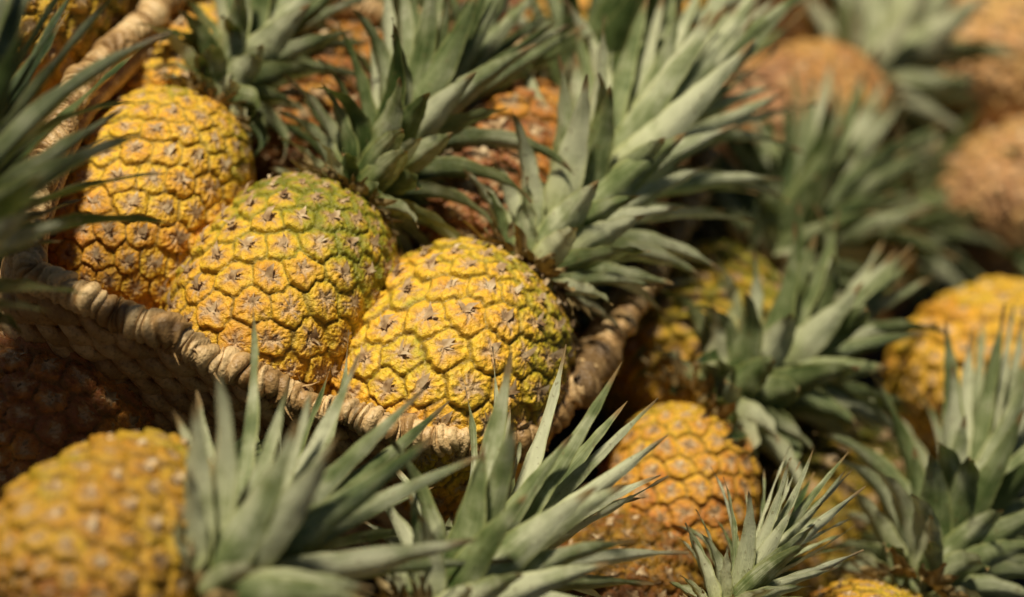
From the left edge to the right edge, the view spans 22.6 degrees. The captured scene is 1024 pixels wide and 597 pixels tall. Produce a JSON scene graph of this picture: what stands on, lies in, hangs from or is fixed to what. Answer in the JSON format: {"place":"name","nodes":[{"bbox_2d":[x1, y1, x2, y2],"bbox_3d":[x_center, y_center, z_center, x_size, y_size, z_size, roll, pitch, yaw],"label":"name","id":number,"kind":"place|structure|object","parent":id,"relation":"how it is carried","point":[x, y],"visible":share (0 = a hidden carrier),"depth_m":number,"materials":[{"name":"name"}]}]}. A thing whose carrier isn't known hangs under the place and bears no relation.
{"place":"outdoors","nodes":[
{"label":"outdoors","id":0,"kind":"place"},
{"bbox_2d":[7,0,127,108],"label":"pineapple","id":1,"kind":"object","parent":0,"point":[113,14],"visible":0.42,"depth_m":1.50,"materials":[{"name":"yellow plant"}]},
{"bbox_2d":[0,14,1023,596],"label":"ground","id":2,"kind":"structure","parent":0,"point":[878,356],"depth_m":1.74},
{"bbox_2d":[0,331,162,499],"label":"pineapple","id":3,"kind":"object","parent":2,"relation":"on","point":[53,405],"visible":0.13,"depth_m":1.38,"materials":[{"name":"brown plant"}]},
{"bbox_2d":[0,427,265,596],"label":"pineapple","id":4,"kind":"object","parent":2,"relation":"on","point":[94,516],"visible":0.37,"depth_m":1.23,"materials":[{"name":"yellow plant"}]},
{"bbox_2d":[125,0,140,17],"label":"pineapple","id":5,"kind":"object","parent":2,"relation":"on","point":[132,5],"visible":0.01,"depth_m":1.62,"materials":[{"name":"green plant"}]},
{"bbox_2d":[167,300,512,596],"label":"pineapple crown","id":6,"kind":"object","parent":2,"relation":"on","point":[286,517],"visible":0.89,"depth_m":1.27,"materials":[{"name":"green plant"}]},
{"bbox_2d":[0,0,716,551],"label":"wicker basket","id":7,"kind":"object","parent":2,"relation":"on","point":[160,360],"visible":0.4,"depth_m":1.41,"materials":[{"name":"wicker"}]},
{"bbox_2d":[0,0,180,334],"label":"pineapple","id":8,"kind":"object","parent":7,"relation":"in","point":[24,182],"visible":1,"depth_m":1.29,"materials":[{"name":"green plant"}]},
{"bbox_2d":[101,0,217,110],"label":"pineapple","id":9,"kind":"object","parent":7,"relation":"in","point":[164,52],"visible":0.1,"depth_m":1.53,"materials":[{"name":"yellow plant"}]},
{"bbox_2d":[48,0,369,309],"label":"pineapple","id":10,"kind":"object","parent":7,"relation":"in","point":[214,108],"visible":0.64,"depth_m":1.48,"materials":[{"name":"yellow plant"}]},
{"bbox_2d":[159,0,598,395],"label":"pineapple","id":11,"kind":"object","parent":7,"relation":"in","point":[303,258],"visible":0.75,"depth_m":1.47,"materials":[{"name":"yellow plant"}]},
{"bbox_2d":[249,0,512,181],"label":"pineapple","id":12,"kind":"object","parent":7,"relation":"in","point":[271,153],"visible":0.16,"depth_m":1.55,"materials":[{"name":"orange plant"}]},
{"bbox_2d":[326,0,817,524],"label":"pineapple","id":13,"kind":"object","parent":7,"relation":"in","point":[440,318],"visible":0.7,"depth_m":1.50,"materials":[{"name":"yellow plant"}]},
{"bbox_2d":[397,0,768,278],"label":"pineapple","id":14,"kind":"object","parent":7,"relation":"in","point":[536,117],"visible":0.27,"depth_m":1.55,"materials":[{"name":"green plant"}]},
{"bbox_2d":[549,243,703,345],"bbox_3d":[0.038,0.010,1.608,0.220,0.106,0.111,-18,24,-34],"label":"pineapple","id":15,"kind":"object","parent":7,"relation":"in","point":[582,318],"visible":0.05,"depth_m":1.59,"materials":[{"name":"plant"}]},
{"bbox_2d":[448,0,528,33],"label":"pineapple","id":16,"kind":"object","parent":2,"relation":"on","point":[513,4],"visible":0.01,"depth_m":1.79,"materials":[{"name":"green plant"}]},
{"bbox_2d":[523,0,708,37],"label":"pineapple","id":17,"kind":"object","parent":16,"relation":"on","point":[583,5],"visible":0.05,"depth_m":1.76,"materials":[{"name":"green plant"}]},
{"bbox_2d":[359,344,688,596],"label":"pineapple","id":18,"kind":"object","parent":2,"relation":"on","point":[533,517],"visible":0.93,"depth_m":1.33,"materials":[{"name":"green plant"}]},
{"bbox_2d":[556,507,704,596],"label":"pineapple","id":19,"kind":"object","parent":2,"relation":"on","point":[647,533],"visible":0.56,"depth_m":1.48,"materials":[{"name":"orange plant"}]},
{"bbox_2d":[667,446,865,596],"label":"pineapple","id":20,"kind":"object","parent":19,"relation":"on","point":[762,562],"visible":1,"depth_m":1.41,"materials":[{"name":"green plant"}]},
{"bbox_2d":[597,196,943,591],"bbox_3d":[0.160,0.063,1.597,0.196,0.190,0.278,29,71,-33],"label":"pineapple","id":21,"kind":"object","parent":19,"relation":"on","point":[757,383],"visible":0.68,"depth_m":1.55,"materials":[{"name":"green plant"}]},
{"bbox_2d":[601,46,969,429],"bbox_3d":[0.172,-0.045,1.711,0.202,0.187,0.365,45,43,12],"label":"pineapple","id":22,"kind":"object","parent":2,"relation":"on","point":[831,171],"visible":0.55,"depth_m":1.68,"materials":[{"name":"green plant"}]},
{"bbox_2d":[725,0,885,57],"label":"pineapple","id":23,"kind":"object","parent":2,"relation":"on","point":[803,26],"visible":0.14,"depth_m":1.91,"materials":[{"name":"green plant"}]},
{"bbox_2d":[756,372,929,596],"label":"pineapple","id":24,"kind":"object","parent":2,"relation":"on","point":[880,440],"visible":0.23,"depth_m":1.60,"materials":[{"name":"yellow plant"}]},
{"bbox_2d":[880,211,1023,461],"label":"pineapple","id":25,"kind":"object","parent":24,"relation":"on","point":[916,364],"visible":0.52,"depth_m":1.66,"materials":[{"name":"yellow plant"}]},
{"bbox_2d":[706,0,1023,171],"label":"pineapple","id":26,"kind":"object","parent":2,"relation":"on","point":[910,48],"visible":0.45,"depth_m":1.85,"materials":[{"name":"green plant"}]},
{"bbox_2d":[807,554,936,596],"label":"pineapple","id":27,"kind":"object","parent":2,"relation":"on","point":[856,588],"visible":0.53,"depth_m":1.49,"materials":[{"name":"yellow plant"}]},
{"bbox_2d":[810,304,1023,596],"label":"pineapple","id":28,"kind":"object","parent":27,"relation":"on","point":[955,515],"visible":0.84,"depth_m":1.52,"materials":[{"name":"green plant"}]},
{"bbox_2d":[848,99,1023,360],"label":"pineapple","id":29,"kind":"object","parent":2,"relation":"on","point":[923,265],"visible":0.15,"depth_m":1.87,"materials":[{"name":"green plant"}]},
{"bbox_2d":[913,0,1023,137],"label":"pineapple","id":30,"kind":"object","parent":29,"relation":"on","point":[998,87],"visible":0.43,"depth_m":1.88,"materials":[{"name":"orange plant"}]},
{"bbox_2d":[934,114,1023,279],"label":"pineapple","id":31,"kind":"object","parent":29,"relation":"on","point":[987,162],"visible":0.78,"depth_m":1.85,"materials":[{"name":"orange plant"}]}
]}

